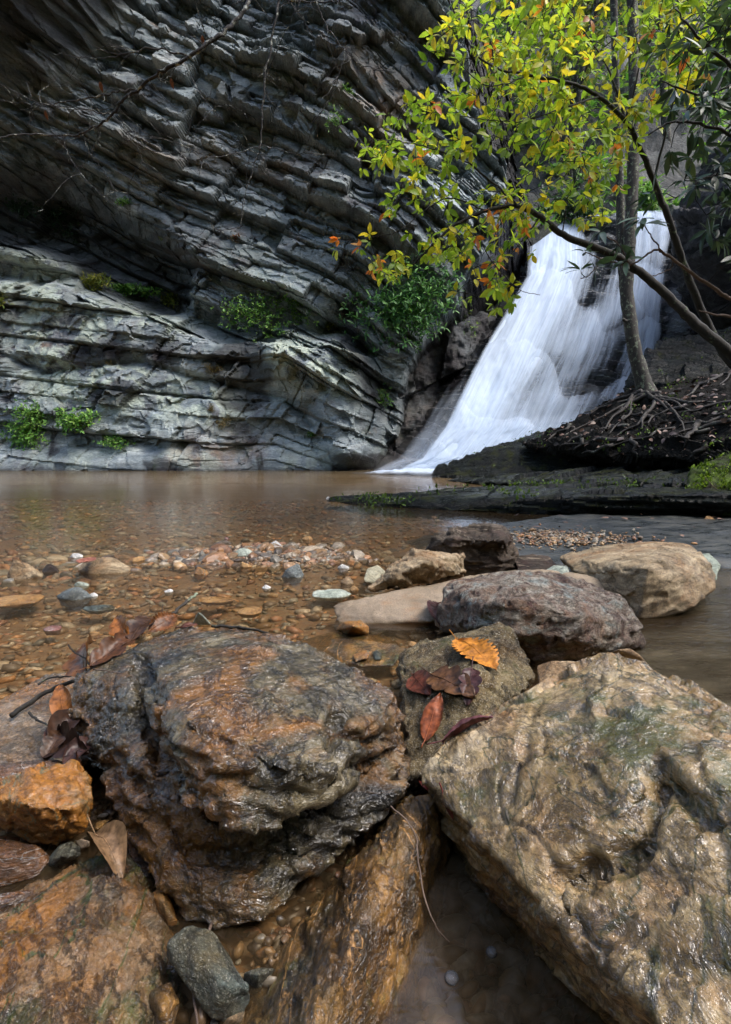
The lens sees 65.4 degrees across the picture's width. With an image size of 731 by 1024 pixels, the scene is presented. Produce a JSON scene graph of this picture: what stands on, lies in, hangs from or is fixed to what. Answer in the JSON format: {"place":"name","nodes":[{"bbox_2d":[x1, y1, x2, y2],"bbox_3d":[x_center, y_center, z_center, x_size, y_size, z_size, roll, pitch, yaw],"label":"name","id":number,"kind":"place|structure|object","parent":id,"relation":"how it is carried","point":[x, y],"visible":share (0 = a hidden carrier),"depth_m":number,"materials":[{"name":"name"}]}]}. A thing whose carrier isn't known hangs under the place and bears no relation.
{"place":"outdoors","nodes":[
{"label":"outdoors","id":0,"kind":"place"},
{"bbox_2d":[0,0,283,184],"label":"bare branch","id":1,"kind":"object","parent":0,"point":[215,38],"visible":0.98,"depth_m":5.10,"materials":[{"name":"brown plant"}]},
{"bbox_2d":[34,118,173,219],"bbox_3d":[-2.401,-3.118,5.289,1.009,0.919,0.753,0,7,0],"label":"bare branch","id":2,"kind":"object","parent":1,"relation":"attached to","point":[79,170],"visible":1,"depth_m":5.29,"materials":[{"name":"brown plant"}]},
{"bbox_2d":[94,0,332,245],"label":"bare branch","id":3,"kind":"object","parent":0,"point":[265,68],"visible":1,"depth_m":5.12,"materials":[{"name":"brown plant"}]},
{"bbox_2d":[277,0,406,178],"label":"bare branch","id":4,"kind":"object","parent":3,"relation":"attached to","point":[316,2],"visible":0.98,"depth_m":5.20,"materials":[{"name":"brown plant"}]},
{"bbox_2d":[0,0,532,484],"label":"cliff","id":5,"kind":"structure","parent":0,"point":[154,390],"depth_m":16.74,"materials":[{"name":"stone"}]},
{"bbox_2d":[4,193,43,221],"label":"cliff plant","id":6,"kind":"object","parent":5,"relation":"on","point":[15,208],"visible":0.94,"depth_m":18.54,"materials":[{"name":"green plant"}]},
{"bbox_2d":[0,399,52,450],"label":"cliff plant","id":7,"kind":"object","parent":5,"relation":"on","point":[26,430],"visible":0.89,"depth_m":16.60,"materials":[{"name":"green plant"}]},
{"bbox_2d":[53,405,100,435],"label":"cliff plant","id":8,"kind":"object","parent":5,"relation":"on","point":[70,418],"visible":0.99,"depth_m":16.34,"materials":[{"name":"green plant"}]},
{"bbox_2d":[79,271,112,290],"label":"cliff plant","id":9,"kind":"object","parent":5,"relation":"on","point":[99,280],"visible":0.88,"depth_m":17.94,"materials":[{"name":"green plant"}]},
{"bbox_2d":[92,435,135,450],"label":"cliff plant","id":10,"kind":"object","parent":5,"relation":"on","point":[111,439],"visible":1,"depth_m":16.54,"materials":[{"name":"green plant"}]},
{"bbox_2d":[109,282,161,298],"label":"cliff plant","id":11,"kind":"object","parent":5,"relation":"on","point":[125,288],"visible":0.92,"depth_m":18.81,"materials":[{"name":"green plant"}]},
{"bbox_2d":[160,290,179,307],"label":"cliff plant","id":12,"kind":"object","parent":5,"relation":"on","point":[170,300],"visible":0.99,"depth_m":19.52,"materials":[{"name":"green plant"}]},
{"bbox_2d":[210,291,297,342],"bbox_3d":[-3.248,-5.811,17.071,2.639,1.935,1.334,0,7,0],"label":"cliff plant","id":13,"kind":"object","parent":5,"relation":"on","point":[253,311],"visible":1,"depth_m":16.93,"materials":[{"name":"green plant"}]},
{"bbox_2d":[285,298,319,325],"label":"cliff plant","id":14,"kind":"object","parent":5,"relation":"on","point":[293,313],"visible":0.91,"depth_m":17.18,"materials":[{"name":"green plant"}]},
{"bbox_2d":[329,245,378,285],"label":"bare shrub","id":15,"kind":"object","parent":5,"relation":"on","point":[352,268],"visible":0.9,"depth_m":16.53,"materials":[{"name":"brown plant"}]},
{"bbox_2d":[338,250,465,356],"bbox_3d":[0.962,-5.999,16.320,3.741,3.037,2.041,0,7,0],"label":"cliff plant","id":16,"kind":"object","parent":5,"relation":"on","point":[404,310],"visible":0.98,"depth_m":16.10,"materials":[{"name":"green plant"}]},
{"bbox_2d":[0,484,593,1023],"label":"stream bed","id":17,"kind":"object","parent":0,"point":[314,578],"visible":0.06,"depth_m":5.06,"materials":[{"name":"gravel"}]},
{"bbox_2d":[0,672,89,763],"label":"boulder","id":18,"kind":"object","parent":17,"relation":"on","point":[22,734],"visible":0.33,"depth_m":1.70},
{"bbox_2d":[0,759,81,780],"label":"boulder","id":19,"kind":"object","parent":18,"relation":"on","point":[7,769],"visible":0.32,"depth_m":1.37,"materials":[{"name":"stone"}]},
{"bbox_2d":[40,730,65,760],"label":"dead leaf","id":20,"kind":"object","parent":19,"relation":"on","point":[53,740],"visible":0.83,"depth_m":1.43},
{"bbox_2d":[9,679,74,717],"bbox_3d":[-1.013,0.574,1.784,0.185,0.084,0.066,-5,9,-33],"label":"twig","id":21,"kind":"object","parent":18,"relation":"on","point":[16,711],"visible":0.93,"depth_m":1.79,"materials":[{"name":"wood"}]},
{"bbox_2d":[57,587,92,606],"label":"stone","id":22,"kind":"object","parent":17,"relation":"on","point":[76,596],"visible":1,"depth_m":3.21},
{"bbox_2d":[0,846,182,1023],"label":"boulder","id":23,"kind":"object","parent":17,"relation":"on","point":[84,942],"visible":0.81,"depth_m":0.94,"materials":[{"name":"stone"}]},
{"bbox_2d":[0,890,33,912],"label":"rock","id":24,"kind":"object","parent":23,"relation":"on","point":[8,899],"visible":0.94,"depth_m":1.05,"materials":[{"name":"stone"}]},
{"bbox_2d":[86,814,126,878],"bbox_3d":[-0.535,0.669,1.165,0.064,0.078,0.206,-7,10,-41],"label":"dead leaf","id":25,"kind":"object","parent":23,"relation":"on","point":[110,840],"visible":1,"depth_m":1.14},
{"bbox_2d":[78,557,130,578],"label":"stone","id":26,"kind":"object","parent":17,"relation":"on","point":[106,567],"visible":0.85,"depth_m":3.86,"materials":[{"name":"beige stone"}]},
{"bbox_2d":[0,544,302,608],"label":"shore gravel","id":27,"kind":"structure","parent":17,"relation":"on","point":[62,560],"depth_m":3.99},
{"bbox_2d":[7,560,42,585],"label":"stone","id":28,"kind":"object","parent":27,"relation":"on","point":[22,573],"visible":0.84,"depth_m":3.71,"materials":[{"name":"beige stone"}]},
{"bbox_2d":[100,540,405,576],"bbox_3d":[-0.825,0.332,4.512,2.791,0.179,1.189,0,7,0],"label":"gravel bar","id":29,"kind":"object","parent":17,"relation":"on","point":[210,557],"visible":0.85,"depth_m":4.31,"materials":[{"name":"gravel"}]},
{"bbox_2d":[10,838,573,1023],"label":"gap bed","id":30,"kind":"object","parent":17,"relation":"on","point":[465,963],"visible":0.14,"depth_m":1.04,"materials":[{"name":"soil"}]},
{"bbox_2d":[0,838,48,887],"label":"rock","id":31,"kind":"object","parent":30,"relation":"on","point":[19,861],"visible":1,"depth_m":1.17,"materials":[{"name":"stone"}]},
{"bbox_2d":[149,982,179,1023],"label":"rock","id":32,"kind":"object","parent":30,"relation":"on","point":[164,1003],"visible":1,"depth_m":0.88,"materials":[{"name":"orange stone"}]},
{"bbox_2d":[19,800,356,1023],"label":"gap gravel","id":33,"kind":"structure","parent":30,"relation":"on","point":[262,951],"depth_m":1.03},
{"bbox_2d":[0,759,92,845],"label":"boulder","id":34,"kind":"object","parent":33,"relation":"on","point":[41,802],"visible":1,"depth_m":1.24,"materials":[{"name":"orange stone"}]},
{"bbox_2d":[62,736,90,763],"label":"dead leaf","id":35,"kind":"object","parent":34,"relation":"on","point":[72,747],"visible":0.7,"depth_m":1.41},
{"bbox_2d":[153,890,179,926],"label":"rock","id":36,"kind":"object","parent":33,"relation":"on","point":[165,907],"visible":0.94,"depth_m":1.08,"materials":[{"name":"orange stone"}]},
{"bbox_2d":[244,967,274,994],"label":"rock","id":37,"kind":"object","parent":33,"relation":"on","point":[255,979],"visible":0.95,"depth_m":0.94,"materials":[{"name":"grey stone"}]},
{"bbox_2d":[167,926,249,1022],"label":"rock","id":38,"kind":"object","parent":30,"relation":"on","point":[215,983],"visible":1,"depth_m":0.90,"materials":[{"name":"grey stone"}]},
{"bbox_2d":[219,1011,243,1023],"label":"rock","id":39,"kind":"object","parent":38,"relation":"on","point":[237,1018],"visible":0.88,"depth_m":0.88,"materials":[{"name":"beige stone"}]},
{"bbox_2d":[243,794,452,1023],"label":"boulder","id":40,"kind":"object","parent":30,"relation":"on","point":[351,952],"visible":0.88,"depth_m":0.98,"materials":[{"name":"orange stone"}]},
{"bbox_2d":[390,806,449,942],"bbox_3d":[0.093,0.665,1.061,0.033,0.112,0.223,-2,8,-19],"label":"twig","id":41,"kind":"object","parent":40,"relation":"on","point":[444,937],"visible":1,"depth_m":1.01,"materials":[{"name":"wood"}]},
{"bbox_2d":[282,564,303,583],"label":"stone","id":42,"kind":"object","parent":17,"relation":"on","point":[293,574],"visible":0.99,"depth_m":3.74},
{"bbox_2d":[312,589,350,601],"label":"stone","id":43,"kind":"object","parent":17,"relation":"on","point":[332,595],"visible":1,"depth_m":3.29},
{"bbox_2d":[297,632,405,666],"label":"rock","id":44,"kind":"object","parent":17,"relation":"on","point":[342,647],"visible":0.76,"depth_m":2.47,"materials":[{"name":"orange stone"}]},
{"bbox_2d":[335,620,368,635],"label":"rock","id":45,"kind":"object","parent":17,"relation":"on","point":[353,628],"visible":1,"depth_m":2.63,"materials":[{"name":"orange stone"}]},
{"bbox_2d":[364,565,384,583],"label":"rock","id":46,"kind":"object","parent":17,"relation":"on","point":[373,574],"visible":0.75,"depth_m":3.58,"materials":[{"name":"stone"}]},
{"bbox_2d":[367,548,465,591],"bbox_3d":[0.367,0.337,3.450,0.464,0.274,0.899,3,8,22],"label":"rock","id":47,"kind":"object","parent":17,"relation":"on","point":[412,566],"visible":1,"depth_m":3.19,"materials":[{"name":"beige stone"}]},
{"bbox_2d":[395,622,534,782],"bbox_3d":[0.380,0.535,2.007,0.594,0.361,1.375,0,7,0],"label":"boulder","id":48,"kind":"object","parent":17,"relation":"on","point":[513,675],"visible":0.74,"depth_m":1.59,"materials":[{"name":"grey stone"}]},
{"bbox_2d":[406,670,431,695],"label":"dead leaf","id":49,"kind":"object","parent":48,"relation":"on","point":[417,683],"visible":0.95,"depth_m":1.57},
{"bbox_2d":[420,693,443,747],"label":"dead leaf","id":50,"kind":"object","parent":48,"relation":"on","point":[431,719],"visible":1,"depth_m":1.42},
{"bbox_2d":[418,665,474,698],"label":"dead leaf","id":51,"kind":"object","parent":48,"relation":"on","point":[445,677],"visible":0.99,"depth_m":1.49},
{"bbox_2d":[459,656,481,705],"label":"dead leaf","id":52,"kind":"object","parent":48,"relation":"on","point":[475,677],"visible":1,"depth_m":1.47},
{"bbox_2d":[449,629,498,670],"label":"dead leaf","id":53,"kind":"object","parent":48,"relation":"on","point":[483,652],"visible":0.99,"depth_m":1.65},
{"bbox_2d":[333,569,603,630],"bbox_3d":[0.569,0.434,3.275,1.635,0.224,0.818,-2,8,-18],"label":"boulder","id":54,"kind":"object","parent":17,"relation":"on","point":[406,609],"visible":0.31,"depth_m":2.88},
{"bbox_2d":[425,522,518,576],"bbox_3d":[0.652,0.243,4.168,0.573,0.371,0.977,-5,9,-36],"label":"boulder","id":55,"kind":"object","parent":17,"relation":"on","point":[485,547],"visible":0.73,"depth_m":3.84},
{"bbox_2d":[432,428,604,477],"bbox_3d":[6.594,-1.852,14.474,9.330,2.482,5.569,2,8,13],"label":"ledge","id":56,"kind":"object","parent":17,"relation":"on","point":[508,457],"visible":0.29,"depth_m":13.30,"materials":[{"name":"black stone"}]},
{"bbox_2d":[616,326,730,397],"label":"ledge","id":57,"kind":"object","parent":56,"relation":"on","point":[674,359],"visible":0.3,"depth_m":14.18,"materials":[{"name":"black stone"}]},
{"bbox_2d":[330,329,730,516],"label":"bank moss","id":58,"kind":"object","parent":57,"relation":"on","point":[502,489],"visible":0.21,"depth_m":8.05,"materials":[{"name":"green plant"}]},
{"bbox_2d":[665,137,730,334],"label":"overhang","id":59,"kind":"object","parent":57,"relation":"on","point":[706,264],"visible":0.52,"depth_m":15.66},
{"bbox_2d":[327,483,730,516],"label":"ledge","id":60,"kind":"object","parent":17,"relation":"on","point":[565,498],"visible":0.91,"depth_m":6.92,"materials":[{"name":"black stone"}]},
{"bbox_2d":[685,451,730,515],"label":"moss","id":61,"kind":"object","parent":60,"relation":"on","point":[716,473],"visible":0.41,"depth_m":6.93,"materials":[{"name":"green plant"}]},
{"bbox_2d":[405,513,730,702],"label":"rock shelf","id":62,"kind":"object","parent":17,"relation":"on","point":[709,672],"visible":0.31,"depth_m":3.95,"materials":[{"name":"stone"}]},
{"bbox_2d":[516,554,555,569],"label":"rock","id":63,"kind":"object","parent":62,"relation":"on","point":[531,562],"visible":0.82,"depth_m":3.85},
{"bbox_2d":[434,570,645,665],"bbox_3d":[0.904,0.434,2.841,0.901,0.379,1.496,4,8,26],"label":"boulder","id":64,"kind":"object","parent":62,"relation":"on","point":[548,616],"visible":0.88,"depth_m":2.31,"materials":[{"name":"grey stone"}]},
{"bbox_2d":[427,600,442,627],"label":"dead leaf","id":65,"kind":"object","parent":64,"relation":"on","point":[432,607],"visible":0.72,"depth_m":2.74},
{"bbox_2d":[508,523,696,550],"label":"shelf gravel","id":66,"kind":"structure","parent":62,"relation":"on","point":[555,537],"depth_m":4.98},
{"bbox_2d":[560,541,715,618],"bbox_3d":[1.643,0.336,3.620,0.818,0.334,1.564,0,7,0],"label":"boulder","id":67,"kind":"object","parent":62,"relation":"on","point":[650,580],"visible":0.91,"depth_m":3.02,"materials":[{"name":"beige stone"}]},
{"bbox_2d":[560,0,730,317],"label":"rhododendron","id":68,"kind":"object","parent":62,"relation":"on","point":[713,107],"visible":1,"depth_m":4.59,"materials":[{"name":"green plant"}]},
{"bbox_2d":[703,553,720,579],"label":"rock","id":69,"kind":"object","parent":62,"relation":"on","point":[714,562],"visible":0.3,"depth_m":3.67,"materials":[{"name":"grey stone"}]},
{"bbox_2d":[446,465,690,486],"bbox_3d":[4.651,-0.797,11.983,5.796,0.805,9.329,2,8,16],"label":"ledge","id":70,"kind":"object","parent":17,"relation":"on","point":[591,474],"visible":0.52,"depth_m":10.18,"materials":[{"name":"black stone"}]},
{"bbox_2d":[421,652,730,1023],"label":"boulder","id":71,"kind":"object","parent":17,"relation":"on","point":[587,803],"visible":0.98,"depth_m":0.90,"materials":[{"name":"beige stone"}]},
{"bbox_2d":[427,715,492,744],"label":"dead leaf","id":72,"kind":"object","parent":71,"relation":"on","point":[461,725],"visible":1,"depth_m":1.27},
{"bbox_2d":[610,649,645,661],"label":"rock","id":73,"kind":"object","parent":71,"relation":"on","point":[629,653],"visible":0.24,"depth_m":1.73,"materials":[{"name":"beige stone"}]},
{"bbox_2d":[0,469,730,1023],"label":"water","id":74,"kind":"structure","parent":0,"point":[572,1003],"depth_m":9.49,"materials":[{"name":"liquid"}]},
{"bbox_2d":[0,594,44,607],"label":"stone","id":75,"kind":"object","parent":74,"relation":"in","point":[23,600],"visible":1,"depth_m":3.17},
{"bbox_2d":[43,625,61,634],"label":"stone","id":76,"kind":"object","parent":74,"relation":"in","point":[53,630],"visible":1,"depth_m":2.70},
{"bbox_2d":[48,842,80,866],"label":"rock","id":77,"kind":"object","parent":74,"relation":"on","point":[64,853],"visible":1,"depth_m":1.20,"materials":[{"name":"grey stone"}]},
{"bbox_2d":[82,605,114,613],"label":"stone","id":78,"kind":"object","parent":74,"relation":"in","point":[96,609],"visible":1,"depth_m":3.04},
{"bbox_2d":[127,839,148,871],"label":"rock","id":79,"kind":"object","parent":74,"relation":"on","point":[141,863],"visible":0.06,"depth_m":1.21,"materials":[{"name":"stone"}]},
{"bbox_2d":[198,596,235,604],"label":"stone","id":80,"kind":"object","parent":74,"relation":"in","point":[211,600],"visible":1,"depth_m":3.19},
{"bbox_2d":[68,624,410,929],"bbox_3d":[-0.364,0.536,1.608,0.768,0.375,1.194,-6,10,-41],"label":"boulder","id":81,"kind":"object","parent":74,"relation":"on","point":[246,776],"visible":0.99,"depth_m":1.19,"materials":[{"name":"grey stone"}]},
{"bbox_2d":[62,634,93,683],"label":"dead leaf","id":82,"kind":"object","parent":81,"relation":"on","point":[74,664],"visible":0.94,"depth_m":1.72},
{"bbox_2d":[76,632,139,671],"bbox_3d":[-0.756,0.409,1.694,0.072,0.066,0.236,4,9,31],"label":"dead leaf","id":83,"kind":"object","parent":81,"relation":"on","point":[108,648],"visible":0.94,"depth_m":1.70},
{"bbox_2d":[109,615,130,644],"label":"dead leaf","id":84,"kind":"object","parent":83,"relation":"on","point":[117,624],"visible":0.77,"depth_m":1.81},
{"bbox_2d":[122,615,154,644],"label":"dead leaf","id":85,"kind":"object","parent":83,"relation":"on","point":[138,625],"visible":0.78,"depth_m":1.81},
{"bbox_2d":[141,611,177,634],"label":"dead leaf","id":86,"kind":"object","parent":81,"relation":"on","point":[164,621],"visible":1,"depth_m":1.82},
{"bbox_2d":[211,624,268,632],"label":"twig","id":87,"kind":"object","parent":81,"relation":"on","point":[233,627],"visible":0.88,"depth_m":1.81,"materials":[{"name":"wood"}]},
{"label":"dead leaf","id":88,"kind":"object","parent":81,"relation":"on","visible":0},
{"bbox_2d":[47,709,79,734],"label":"dead leaf","id":89,"kind":"object","parent":88,"relation":"on","point":[57,717],"visible":0.51,"depth_m":1.51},
{"bbox_2d":[49,685,71,713],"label":"dead leaf","id":90,"kind":"object","parent":89,"relation":"on","point":[60,699],"visible":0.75,"depth_m":1.58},
{"bbox_2d":[43,721,90,757],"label":"dead leaf","id":91,"kind":"object","parent":88,"relation":"on","point":[71,734],"visible":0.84,"depth_m":1.43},
{"bbox_2d":[238,606,261,617],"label":"stone","id":92,"kind":"object","parent":74,"relation":"in","point":[251,612],"visible":1,"depth_m":2.97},
{"bbox_2d":[373,467,434,472],"bbox_3d":[1.350,-1.111,15.031,4.500,0.143,4.900,0,7,0],"label":"foam","id":93,"kind":"object","parent":74,"relation":"on","point":[422,470],"visible":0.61,"depth_m":14.49,"materials":[{"name":"white liquid"}]},
{"bbox_2d":[537,661,574,682],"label":"rock","id":94,"kind":"object","parent":74,"relation":"on","point":[547,669],"visible":0.3,"depth_m":2.05,"materials":[{"name":"beige stone"}]},
{"bbox_2d":[373,213,691,491],"bbox_3d":[7.580,-7.909,29.631,14.760,11.160,32.858,0,7,0],"label":"waterfall rock","id":95,"kind":"object","parent":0,"point":[440,377],"visible":0.18,"depth_m":18.53,"materials":[{"name":"stone"}]},
{"bbox_2d":[403,212,666,468],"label":"waterfall","id":96,"kind":"structure","parent":95,"relation":"on","point":[513,359],"depth_m":18.04,"materials":[{"name":"liquid"}]},
{"bbox_2d":[529,172,614,230],"bbox_3d":[8.066,-12.065,22.378,3.430,2.318,2.269,0,7,0],"label":"shrub","id":97,"kind":"object","parent":95,"relation":"on","point":[579,213],"visible":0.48,"depth_m":21.95,"materials":[{"name":"green plant"}]},
{"bbox_2d":[638,179,671,212],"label":"fern clump","id":98,"kind":"object","parent":95,"relation":"on","point":[648,201],"visible":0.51,"depth_m":23.64,"materials":[{"name":"green plant"}]},
{"bbox_2d":[472,0,730,244],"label":"hillside","id":99,"kind":"structure","parent":0,"point":[652,144],"depth_m":28.44,"materials":[{"name":"stone"}]},
{"bbox_2d":[491,0,548,102],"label":"hillside tree","id":100,"kind":"object","parent":99,"relation":"on","point":[508,30],"visible":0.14,"depth_m":31.34,"materials":[{"name":"green plant"}]},
{"bbox_2d":[500,0,599,156],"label":"hillside tree","id":101,"kind":"object","parent":99,"relation":"on","point":[540,44],"visible":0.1,"depth_m":29.21,"materials":[{"name":"green plant"}]},
{"bbox_2d":[519,0,624,65],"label":"hillside tree","id":102,"kind":"object","parent":99,"relation":"on","point":[573,10],"visible":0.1,"depth_m":30.80,"materials":[{"name":"green plant"}]},
{"bbox_2d":[533,0,624,176],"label":"hillside tree","id":103,"kind":"object","parent":99,"relation":"on","point":[573,90],"visible":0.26,"depth_m":26.80,"materials":[{"name":"green plant"}]},
{"bbox_2d":[551,0,607,131],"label":"hillside tree","id":104,"kind":"object","parent":99,"relation":"on","point":[603,66],"visible":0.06,"depth_m":30.02,"materials":[{"name":"green plant"}]},
{"bbox_2d":[533,0,655,187],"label":"hillside tree","id":105,"kind":"object","parent":99,"relation":"on","point":[605,32],"visible":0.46,"depth_m":26.18,"materials":[{"name":"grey plant"}]},
{"bbox_2d":[476,0,730,224],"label":"undergrowth","id":106,"kind":"object","parent":99,"relation":"on","point":[591,147],"visible":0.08,"depth_m":30.49,"materials":[{"name":"green plant"}]},
{"bbox_2d":[609,0,712,142],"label":"hillside tree","id":107,"kind":"object","parent":99,"relation":"on","point":[664,118],"visible":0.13,"depth_m":28.06,"materials":[{"name":"green plant"}]},
{"bbox_2d":[522,374,730,468],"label":"earth bank","id":108,"kind":"structure","parent":0,"point":[657,457],"depth_m":10.99,"materials":[{"name":"soil"}]},
{"bbox_2d":[328,0,730,369],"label":"autumn tree","id":109,"kind":"object","parent":108,"relation":"on","point":[705,329],"visible":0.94,"depth_m":6.09,"materials":[{"name":"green plant"}]},
{"bbox_2d":[484,370,730,541],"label":"leaf litter","id":110,"kind":"object","parent":108,"relation":"on","point":[722,420],"visible":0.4,"depth_m":11.10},
{"bbox_2d":[546,0,730,462],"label":"forked tree","id":111,"kind":"object","parent":108,"relation":"on","point":[642,378],"visible":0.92,"depth_m":12.54,"materials":[{"name":"grey plant"}]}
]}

